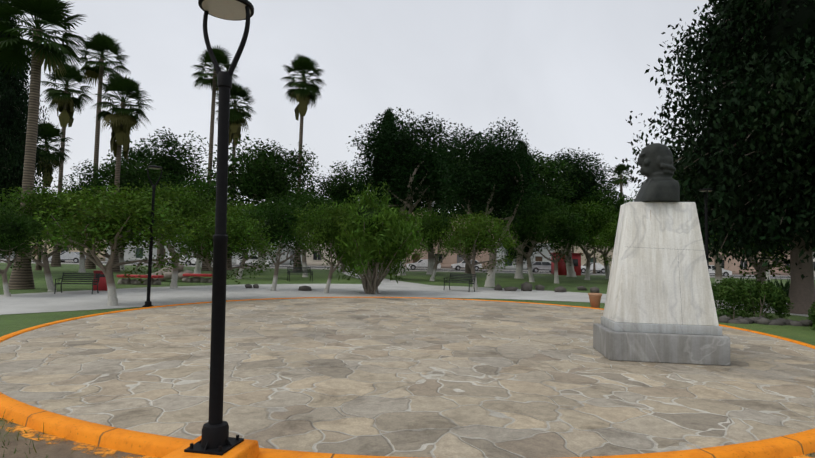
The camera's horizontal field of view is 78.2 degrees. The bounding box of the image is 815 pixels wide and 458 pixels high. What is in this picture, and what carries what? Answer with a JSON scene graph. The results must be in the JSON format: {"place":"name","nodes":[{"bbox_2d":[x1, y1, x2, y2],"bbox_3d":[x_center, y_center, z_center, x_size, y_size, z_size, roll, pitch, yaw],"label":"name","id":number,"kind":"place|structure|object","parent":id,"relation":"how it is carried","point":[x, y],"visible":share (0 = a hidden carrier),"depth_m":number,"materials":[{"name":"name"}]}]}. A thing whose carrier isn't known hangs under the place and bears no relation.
{"place":"outdoors","nodes":[
{"label":"outdoors","id":0,"kind":"place"},
{"bbox_2d":[11,0,721,213],"label":"sky","id":1,"kind":"structure","parent":0,"point":[570,73],"materials":[{"name":"white"}]},
{"bbox_2d":[0,272,808,316],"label":"park path","id":2,"kind":"structure","parent":0,"point":[59,301],"depth_m":20.64,"materials":[{"name":"concrete"}]},
{"bbox_2d":[0,201,57,296],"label":"tree","id":3,"kind":"object","parent":2,"relation":"on","point":[13,233],"depth_m":17.03,"materials":[{"name":"green plant"}]},
{"bbox_2d":[54,272,99,293],"bbox_3d":[-12.387,2.046,18.839,1.320,0.786,0.592,2,-3,-9],"label":"park bench","id":4,"kind":"object","parent":2,"relation":"on","point":[96,275],"visible":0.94,"depth_m":19.02,"materials":[{"name":"metal"}]},
{"bbox_2d":[93,270,106,290],"bbox_3d":[-12.545,2.122,20.638,0.540,0.820,0.540,2,-3,-12],"label":"litter bin","id":5,"kind":"object","parent":2,"relation":"on","point":[102,285],"visible":0.5,"depth_m":20.40,"materials":[{"name":"red metal"}]},
{"bbox_2d":[26,180,201,305],"bbox_3d":[-8.714,0.413,15.242,4.476,3.855,4.240,4,-5,-44],"label":"tree","id":6,"kind":"object","parent":2,"relation":"on","point":[107,217],"depth_m":14.77,"materials":[{"name":"green plant"}]},
{"bbox_2d":[169,207,280,283],"bbox_3d":[-6.420,0.866,17.685,3.681,3.314,3.487,3,-4,-29],"label":"tree","id":7,"kind":"object","parent":2,"relation":"on","point":[235,228],"depth_m":17.41,"materials":[{"name":"green plant"}]},
{"bbox_2d":[240,191,313,290],"bbox_3d":[-6.168,0.526,22.889,3.569,4.594,4.090,3,-4,-32],"label":"tree","id":8,"kind":"object","parent":2,"relation":"on","point":[281,220],"depth_m":22.37,"materials":[{"name":"green plant"}]},
{"bbox_2d":[289,203,363,292],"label":"tree","id":9,"kind":"object","parent":2,"relation":"on","point":[323,234],"depth_m":21.25,"materials":[{"name":"green plant"}]},
{"bbox_2d":[309,160,372,271],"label":"tree","id":10,"kind":"object","parent":2,"relation":"on","point":[341,188],"depth_m":50.81,"materials":[{"name":"green plant"}]},
{"bbox_2d":[324,182,429,293],"bbox_3d":[-1.405,0.388,22.057,4.949,4.963,5.235,1,-3,-1],"label":"tree","id":11,"kind":"object","parent":2,"relation":"on","point":[373,216],"depth_m":21.22,"materials":[{"name":"green plant"}]},
{"bbox_2d":[245,281,598,292],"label":"boulders","id":12,"kind":"object","parent":2,"relation":"on","point":[526,286],"visible":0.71,"depth_m":25.90,"materials":[{"name":"stone"}]},
{"bbox_2d":[444,273,475,291],"bbox_3d":[2.607,2.668,25.082,1.500,0.894,0.673,-1,-4,37],"label":"park bench","id":13,"kind":"object","parent":2,"relation":"on","point":[468,280],"visible":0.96,"depth_m":25.25,"materials":[{"name":"metal"}]},
{"bbox_2d":[0,298,814,457],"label":"plaza paving","id":14,"kind":"structure","parent":0,"point":[423,378],"depth_m":6.28,"materials":[{"name":"grey stone"}]},
{"bbox_2d":[593,323,730,365],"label":"monument plinth","id":15,"kind":"structure","parent":14,"relation":"on","point":[609,344],"depth_m":7.77,"materials":[{"name":"grey stone"}]},
{"bbox_2d":[601,316,721,335],"bbox_3d":[4.147,1.599,8.322,1.600,0.140,0.900,1,-3,8],"label":"monument step","id":16,"kind":"object","parent":15,"relation":"on","point":[660,328],"visible":0.81,"depth_m":7.89,"materials":[{"name":"grey stone"}]},
{"bbox_2d":[603,202,718,325],"bbox_3d":[4.170,0.550,8.382,1.536,1.960,0.838,1,-3,8],"label":"monument pedestal","id":17,"kind":"object","parent":16,"relation":"on","point":[646,284],"visible":1,"depth_m":8.05,"materials":[{"name":"white stone"}]},
{"bbox_2d":[633,143,679,201],"bbox_3d":[4.179,-0.941,8.469,0.640,1.027,0.725,1,-3,8],"label":"monument bust","id":18,"kind":"object","parent":17,"relation":"on","point":[657,170],"visible":0.83,"depth_m":8.28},
{"bbox_2d":[638,210,704,324],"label":"monument seams","id":19,"kind":"object","parent":17,"relation":"attached to","point":[678,258],"visible":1,"depth_m":8.03,"materials":[{"name":"white stone"}]},
{"bbox_2d":[0,263,814,457],"bbox_3d":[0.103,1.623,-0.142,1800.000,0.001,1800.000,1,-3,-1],"label":"ground","id":20,"kind":"structure","parent":0,"point":[10,323],"depth_m":22.90,"materials":[{"name":"green plant"}]},
{"bbox_2d":[0,0,57,250],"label":"tree","id":21,"kind":"object","parent":20,"relation":"on","point":[13,154],"depth_m":29.65,"materials":[{"name":"green plant"}]},
{"bbox_2d":[0,0,89,289],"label":"palm","id":22,"kind":"object","parent":20,"relation":"on","point":[53,54],"depth_m":20.86,"materials":[{"name":"green plant"}]},
{"bbox_2d":[0,181,102,291],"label":"tree","id":23,"kind":"object","parent":20,"relation":"on","point":[37,202],"depth_m":19.23,"materials":[{"name":"green plant"}]},
{"bbox_2d":[35,121,71,270],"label":"palm","id":24,"kind":"object","parent":20,"relation":"on","point":[53,131],"depth_m":39.50,"materials":[{"name":"green plant"}]},
{"bbox_2d":[41,63,93,266],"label":"palm","id":25,"kind":"object","parent":20,"relation":"on","point":[59,100],"depth_m":49.61,"materials":[{"name":"green plant"}]},
{"bbox_2d":[49,174,120,272],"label":"tree","id":26,"kind":"object","parent":20,"relation":"on","point":[72,189],"depth_m":37.33,"materials":[{"name":"green plant"}]},
{"bbox_2d":[75,32,130,268],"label":"palm","id":27,"kind":"object","parent":20,"relation":"on","point":[99,43],"depth_m":45.95,"materials":[{"name":"green plant"}]},
{"bbox_2d":[63,155,175,269],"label":"tree","id":28,"kind":"object","parent":20,"relation":"on","point":[126,175],"depth_m":42.43,"materials":[{"name":"green plant"}]},
{"bbox_2d":[89,73,154,271],"bbox_3d":[-22.802,-4.485,39.851,4.682,15.766,4.414,4,-4,-43],"label":"palm","id":29,"kind":"object","parent":20,"relation":"on","point":[125,86],"depth_m":39.66,"materials":[{"name":"green plant"}]},
{"bbox_2d":[117,278,160,284],"bbox_3d":[-13.318,2.584,24.880,2.130,0.346,0.581,1,-3,-1],"label":"bench","id":30,"kind":"object","parent":20,"relation":"on","point":[128,281],"visible":0.9,"depth_m":24.74,"materials":[{"name":"grey concrete"}]},
{"bbox_2d":[117,274,163,277],"bbox_3d":[-13.250,2.349,24.890,2.022,0.130,0.620,1,-3,-1],"label":"red bench","id":31,"kind":"object","parent":30,"relation":"on","point":[144,276],"visible":0.83,"depth_m":24.59,"materials":[{"name":"stone"}]},
{"bbox_2d":[142,165,161,306],"bbox_3d":[-7.647,0.200,14.984,0.410,4.224,0.410,2,-3,-18],"label":"street lamp","id":32,"kind":"object","parent":20,"relation":"on","point":[148,302],"visible":0.98,"depth_m":14.93,"materials":[{"name":"black metal"}]},
{"bbox_2d":[102,127,208,267],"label":"tree","id":33,"kind":"object","parent":20,"relation":"on","point":[177,168],"depth_m":50.60,"materials":[{"name":"green plant"}]},
{"bbox_2d":[146,263,192,280],"bbox_3d":[-13.487,2.396,28.327,2.460,1.066,1.628,1,-3,-1],"label":"car","id":34,"kind":"object","parent":20,"relation":"on","point":[168,275],"visible":0.62,"depth_m":27.96,"materials":[{"name":"white metal"}]},
{"bbox_2d":[124,181,232,287],"bbox_3d":[-10.642,0.294,22.798,4.991,4.876,5.680,3,-4,-32],"label":"tree","id":35,"kind":"object","parent":20,"relation":"on","point":[185,200],"depth_m":22.10,"materials":[{"name":"green plant"}]},
{"bbox_2d":[182,277,211,282],"bbox_3d":[-11.593,2.780,27.674,1.686,0.344,0.547,1,-3,-1],"label":"bench","id":36,"kind":"object","parent":20,"relation":"on","point":[197,280],"visible":0.98,"depth_m":27.54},
{"bbox_2d":[183,273,211,276],"bbox_3d":[-11.506,2.544,27.671,1.542,0.130,0.620,1,-3,-1],"label":"red bench","id":37,"kind":"object","parent":36,"relation":"on","point":[201,275],"visible":0.75,"depth_m":27.37,"materials":[{"name":"stone"}]},
{"bbox_2d":[156,170,253,273],"bbox_3d":[-15.871,-0.582,40.041,8.297,8.388,7.239,2,-3,-20],"label":"tree","id":38,"kind":"object","parent":20,"relation":"on","point":[209,186],"depth_m":38.91,"materials":[{"name":"green plant"}]},
{"bbox_2d":[162,0,259,457],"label":"street lamp","id":39,"kind":"object","parent":20,"relation":"on","point":[214,440],"visible":1,"depth_m":3.76,"materials":[{"name":"black metal"}]},
{"bbox_2d":[190,45,238,270],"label":"palm","id":40,"kind":"object","parent":20,"relation":"on","point":[222,58],"depth_m":47.08,"materials":[{"name":"green plant"}]},
{"bbox_2d":[214,82,257,269],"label":"palm","id":41,"kind":"object","parent":20,"relation":"on","point":[237,115],"depth_m":49.93,"materials":[{"name":"green plant"}]},
{"bbox_2d":[203,200,270,278],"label":"tree","id":42,"kind":"object","parent":20,"relation":"on","point":[241,210],"depth_m":32.37,"materials":[{"name":"green plant"}]},
{"bbox_2d":[189,134,324,270],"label":"tree","id":43,"kind":"object","parent":20,"relation":"on","point":[262,173],"depth_m":47.71,"materials":[{"name":"green plant"}]},
{"bbox_2d":[287,267,312,280],"bbox_3d":[-6.768,2.837,31.575,1.500,0.894,0.673,3,-4,-26],"label":"park bench","id":44,"kind":"object","parent":20,"relation":"on","point":[302,271],"visible":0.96,"depth_m":31.78,"materials":[{"name":"metal"}]},
{"bbox_2d":[280,53,326,270],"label":"palm","id":45,"kind":"object","parent":20,"relation":"on","point":[303,65],"depth_m":49.09,"materials":[{"name":"green plant"}]},
{"bbox_2d":[270,181,342,276],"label":"tree","id":46,"kind":"object","parent":20,"relation":"on","point":[311,199],"depth_m":37.44,"materials":[{"name":"green plant"}]},
{"bbox_2d":[369,107,407,271],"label":"tree","id":47,"kind":"object","parent":20,"relation":"on","point":[385,113],"depth_m":50.00,"materials":[{"name":"green plant"}]},
{"bbox_2d":[346,107,467,274],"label":"tree","id":48,"kind":"object","parent":20,"relation":"on","point":[398,158],"depth_m":44.16,"materials":[{"name":"green plant"}]},
{"bbox_2d":[0,297,814,457],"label":"plaza kerb","id":49,"kind":"structure","parent":20,"relation":"on","point":[161,446],"depth_m":4.25,"materials":[{"name":"paint"}]},
{"bbox_2d":[0,213,814,275],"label":"street buildings","id":50,"kind":"structure","parent":20,"relation":"on","point":[449,260],"depth_m":75.27,"materials":[{"name":"paint"}]},
{"bbox_2d":[61,228,814,268],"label":"building","id":51,"kind":"structure","parent":50,"relation":"attached to","point":[440,257],"depth_m":75.43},
{"bbox_2d":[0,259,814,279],"bbox_3d":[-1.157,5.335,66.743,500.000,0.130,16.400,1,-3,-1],"label":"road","id":52,"kind":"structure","parent":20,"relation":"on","point":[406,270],"depth_m":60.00,"materials":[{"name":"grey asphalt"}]},
{"bbox_2d":[0,417,814,457],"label":"paint overspray","id":53,"kind":"object","parent":20,"relation":"on","point":[22,428],"depth_m":4.27,"materials":[{"name":"orange paint"}]},
{"bbox_2d":[367,125,477,274],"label":"tree","id":54,"kind":"object","parent":20,"relation":"on","point":[432,200],"depth_m":48.41,"materials":[{"name":"green plant"}]},
{"bbox_2d":[400,208,462,280],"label":"tree","id":55,"kind":"object","parent":20,"relation":"on","point":[432,223],"depth_m":35.06,"materials":[{"name":"green plant"}]},
{"bbox_2d":[444,152,492,273],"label":"tree","id":56,"kind":"object","parent":20,"relation":"on","point":[467,269],"depth_m":55.65,"materials":[{"name":"green plant"}]},
{"bbox_2d":[437,208,521,289],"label":"tree","id":57,"kind":"object","parent":20,"relation":"on","point":[469,236],"depth_m":26.18,"materials":[{"name":"green plant"}]},
{"bbox_2d":[431,117,547,286],"bbox_3d":[4.797,-1.544,30.139,7.368,10.077,7.284,-1,-4,31],"label":"tree","id":58,"kind":"object","parent":20,"relation":"on","point":[489,166],"depth_m":29.09,"materials":[{"name":"green plant"}]},
{"bbox_2d":[499,139,537,265],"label":"tree","id":59,"kind":"object","parent":20,"relation":"on","point":[525,248],"depth_m":46.69,"materials":[{"name":"green plant"}]},
{"bbox_2d":[460,147,591,278],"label":"tree","id":60,"kind":"object","parent":20,"relation":"on","point":[544,169],"depth_m":42.72,"materials":[{"name":"green plant"}]},
{"bbox_2d":[498,182,568,281],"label":"tree","id":61,"kind":"object","parent":20,"relation":"on","point":[524,228],"depth_m":36.86,"materials":[{"name":"green plant"}]},
{"bbox_2d":[514,200,595,283],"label":"tree","id":62,"kind":"object","parent":20,"relation":"on","point":[559,231],"depth_m":35.76,"materials":[{"name":"green plant"}]},
{"bbox_2d":[549,253,582,275],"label":"kiosk","id":63,"kind":"object","parent":20,"relation":"on","point":[576,259],"visible":0.54,"depth_m":56.87,"materials":[{"name":"red metal"}]},
{"bbox_2d":[541,147,622,276],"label":"tree","id":64,"kind":"object","parent":20,"relation":"on","point":[580,163],"depth_m":50.37,"materials":[{"name":"green plant"}]},
{"bbox_2d":[549,198,620,279],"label":"tree","id":65,"kind":"object","parent":20,"relation":"on","point":[594,216],"depth_m":42.65,"materials":[{"name":"green plant"}]},
{"bbox_2d":[588,293,601,307],"bbox_3d":[6.274,2.394,16.772,0.450,0.480,0.450,1,-3,-1],"label":"planter pot","id":66,"kind":"object","parent":20,"relation":"on","point":[595,299],"visible":0.9,"depth_m":16.63,"materials":[{"name":"ceramic"}]},
{"bbox_2d":[576,181,632,278],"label":"tree","id":67,"kind":"object","parent":20,"relation":"on","point":[617,201],"depth_m":47.93,"materials":[{"name":"green plant"}]},
{"bbox_2d":[591,218,617,265],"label":"tree","id":68,"kind":"object","parent":20,"relation":"on","point":[612,230],"depth_m":37.60,"materials":[{"name":"green plant"}]},
{"bbox_2d":[609,163,630,196],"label":"palm","id":69,"kind":"object","parent":20,"relation":"on","point":[625,179],"depth_m":58.61,"materials":[{"name":"green plant"}]},
{"bbox_2d":[629,143,696,196],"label":"tree","id":70,"kind":"object","parent":20,"relation":"on","point":[672,177],"visible":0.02,"depth_m":40.82,"materials":[{"name":"green plant"}]},
{"bbox_2d":[675,166,724,285],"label":"tree","id":71,"kind":"object","parent":20,"relation":"on","point":[718,272],"depth_m":30.15,"materials":[{"name":"green plant"}]},
{"bbox_2d":[698,188,713,270],"bbox_3d":[9.313,0.717,15.610,0.410,3.987,0.410,0,-3,20],"label":"street lamp","id":72,"kind":"object","parent":20,"relation":"on","point":[704,190],"visible":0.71,"depth_m":15.61,"materials":[{"name":"black metal"}]},
{"bbox_2d":[615,0,814,314],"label":"tree","id":73,"kind":"object","parent":20,"relation":"on","point":[781,56],"depth_m":16.06,"materials":[{"name":"green plant"}]},
{"bbox_2d":[711,276,793,318],"bbox_3d":[10.250,2.140,15.163,2.210,1.429,2.435,1,-3,-1],"label":"hedge shrub","id":74,"kind":"object","parent":20,"relation":"on","point":[740,295],"depth_m":14.71,"materials":[{"name":"green plant"}]},
{"bbox_2d":[703,216,814,284],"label":"tree","id":75,"kind":"object","parent":20,"relation":"on","point":[774,265],"depth_m":21.58,"materials":[{"name":"green plant"}]},
{"bbox_2d":[718,315,812,326],"bbox_3d":[10.762,2.563,13.754,4.143,0.270,0.656,1,-3,12],"label":"stone border","id":76,"kind":"object","parent":20,"relation":"on","point":[755,320],"visible":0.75,"depth_m":13.79,"materials":[{"name":"stone"}]},
{"bbox_2d":[764,256,770,279],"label":"tree","id":77,"kind":"object","parent":20,"relation":"on","point":[767,274],"visible":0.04,"depth_m":55.19,"materials":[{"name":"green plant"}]},
{"bbox_2d":[807,302,814,329],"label":"hedge shrub","id":78,"kind":"object","parent":20,"relation":"on","point":[811,317],"visible":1,"depth_m":12.69,"materials":[{"name":"green plant"}]},
{"bbox_2d":[4,260,814,277],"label":"street","id":79,"kind":"structure","parent":0,"point":[419,269],"depth_m":68.02,"materials":[{"name":"grey asphalt"}]},
{"bbox_2d":[48,252,85,262],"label":"car","id":80,"kind":"object","parent":79,"relation":"on","point":[73,256],"visible":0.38,"depth_m":64.17,"materials":[{"name":"paint"}]},
{"bbox_2d":[164,255,195,264],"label":"car","id":81,"kind":"object","parent":79,"relation":"on","point":[192,261],"visible":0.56,"depth_m":61.95,"materials":[{"name":"paint"}]},
{"bbox_2d":[236,255,271,266],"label":"car","id":82,"kind":"object","parent":79,"relation":"on","point":[250,260],"visible":0.31,"depth_m":62.61,"materials":[{"name":"paint"}]},
{"bbox_2d":[406,259,440,269],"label":"car","id":83,"kind":"object","parent":79,"relation":"on","point":[421,263],"visible":0.56,"depth_m":65.46,"materials":[{"name":"paint"}]},
{"bbox_2d":[451,260,481,270],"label":"car","id":84,"kind":"object","parent":79,"relation":"on","point":[459,265],"visible":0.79,"depth_m":68.56,"materials":[{"name":"paint"}]},
{"bbox_2d":[527,261,550,272],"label":"car","id":85,"kind":"object","parent":79,"relation":"on","point":[540,266],"visible":0.58,"depth_m":64.27,"materials":[{"name":"paint"}]},
{"bbox_2d":[581,263,604,272],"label":"car","id":86,"kind":"object","parent":79,"relation":"on","point":[600,268],"visible":0.6,"depth_m":68.38,"materials":[{"name":"paint"}]},
{"bbox_2d":[709,265,731,276],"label":"car","id":87,"kind":"object","parent":79,"relation":"on","point":[725,273],"visible":0.29,"depth_m":62.62,"materials":[{"name":"paint"}]},
{"bbox_2d":[593,250,595,273],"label":"palm","id":88,"kind":"object","parent":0,"point":[594,269],"visible":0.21,"depth_m":62.12,"materials":[{"name":"plant"}]},
{"bbox_2d":[765,277,789,306],"bbox_3d":[14.140,2.439,19.674,1.872,1.214,2.045,0,-4,26],"label":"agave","id":89,"kind":"object","parent":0,"point":[783,290],"depth_m":19.46,"materials":[{"name":"green plant"}]},
{"bbox_2d":[770,276,789,303],"bbox_3d":[15.890,2.553,21.010,2.045,1.214,1.872,2,-3,-10],"label":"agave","id":90,"kind":"object","parent":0,"point":[787,284],"depth_m":21.03,"materials":[{"name":"green plant"}]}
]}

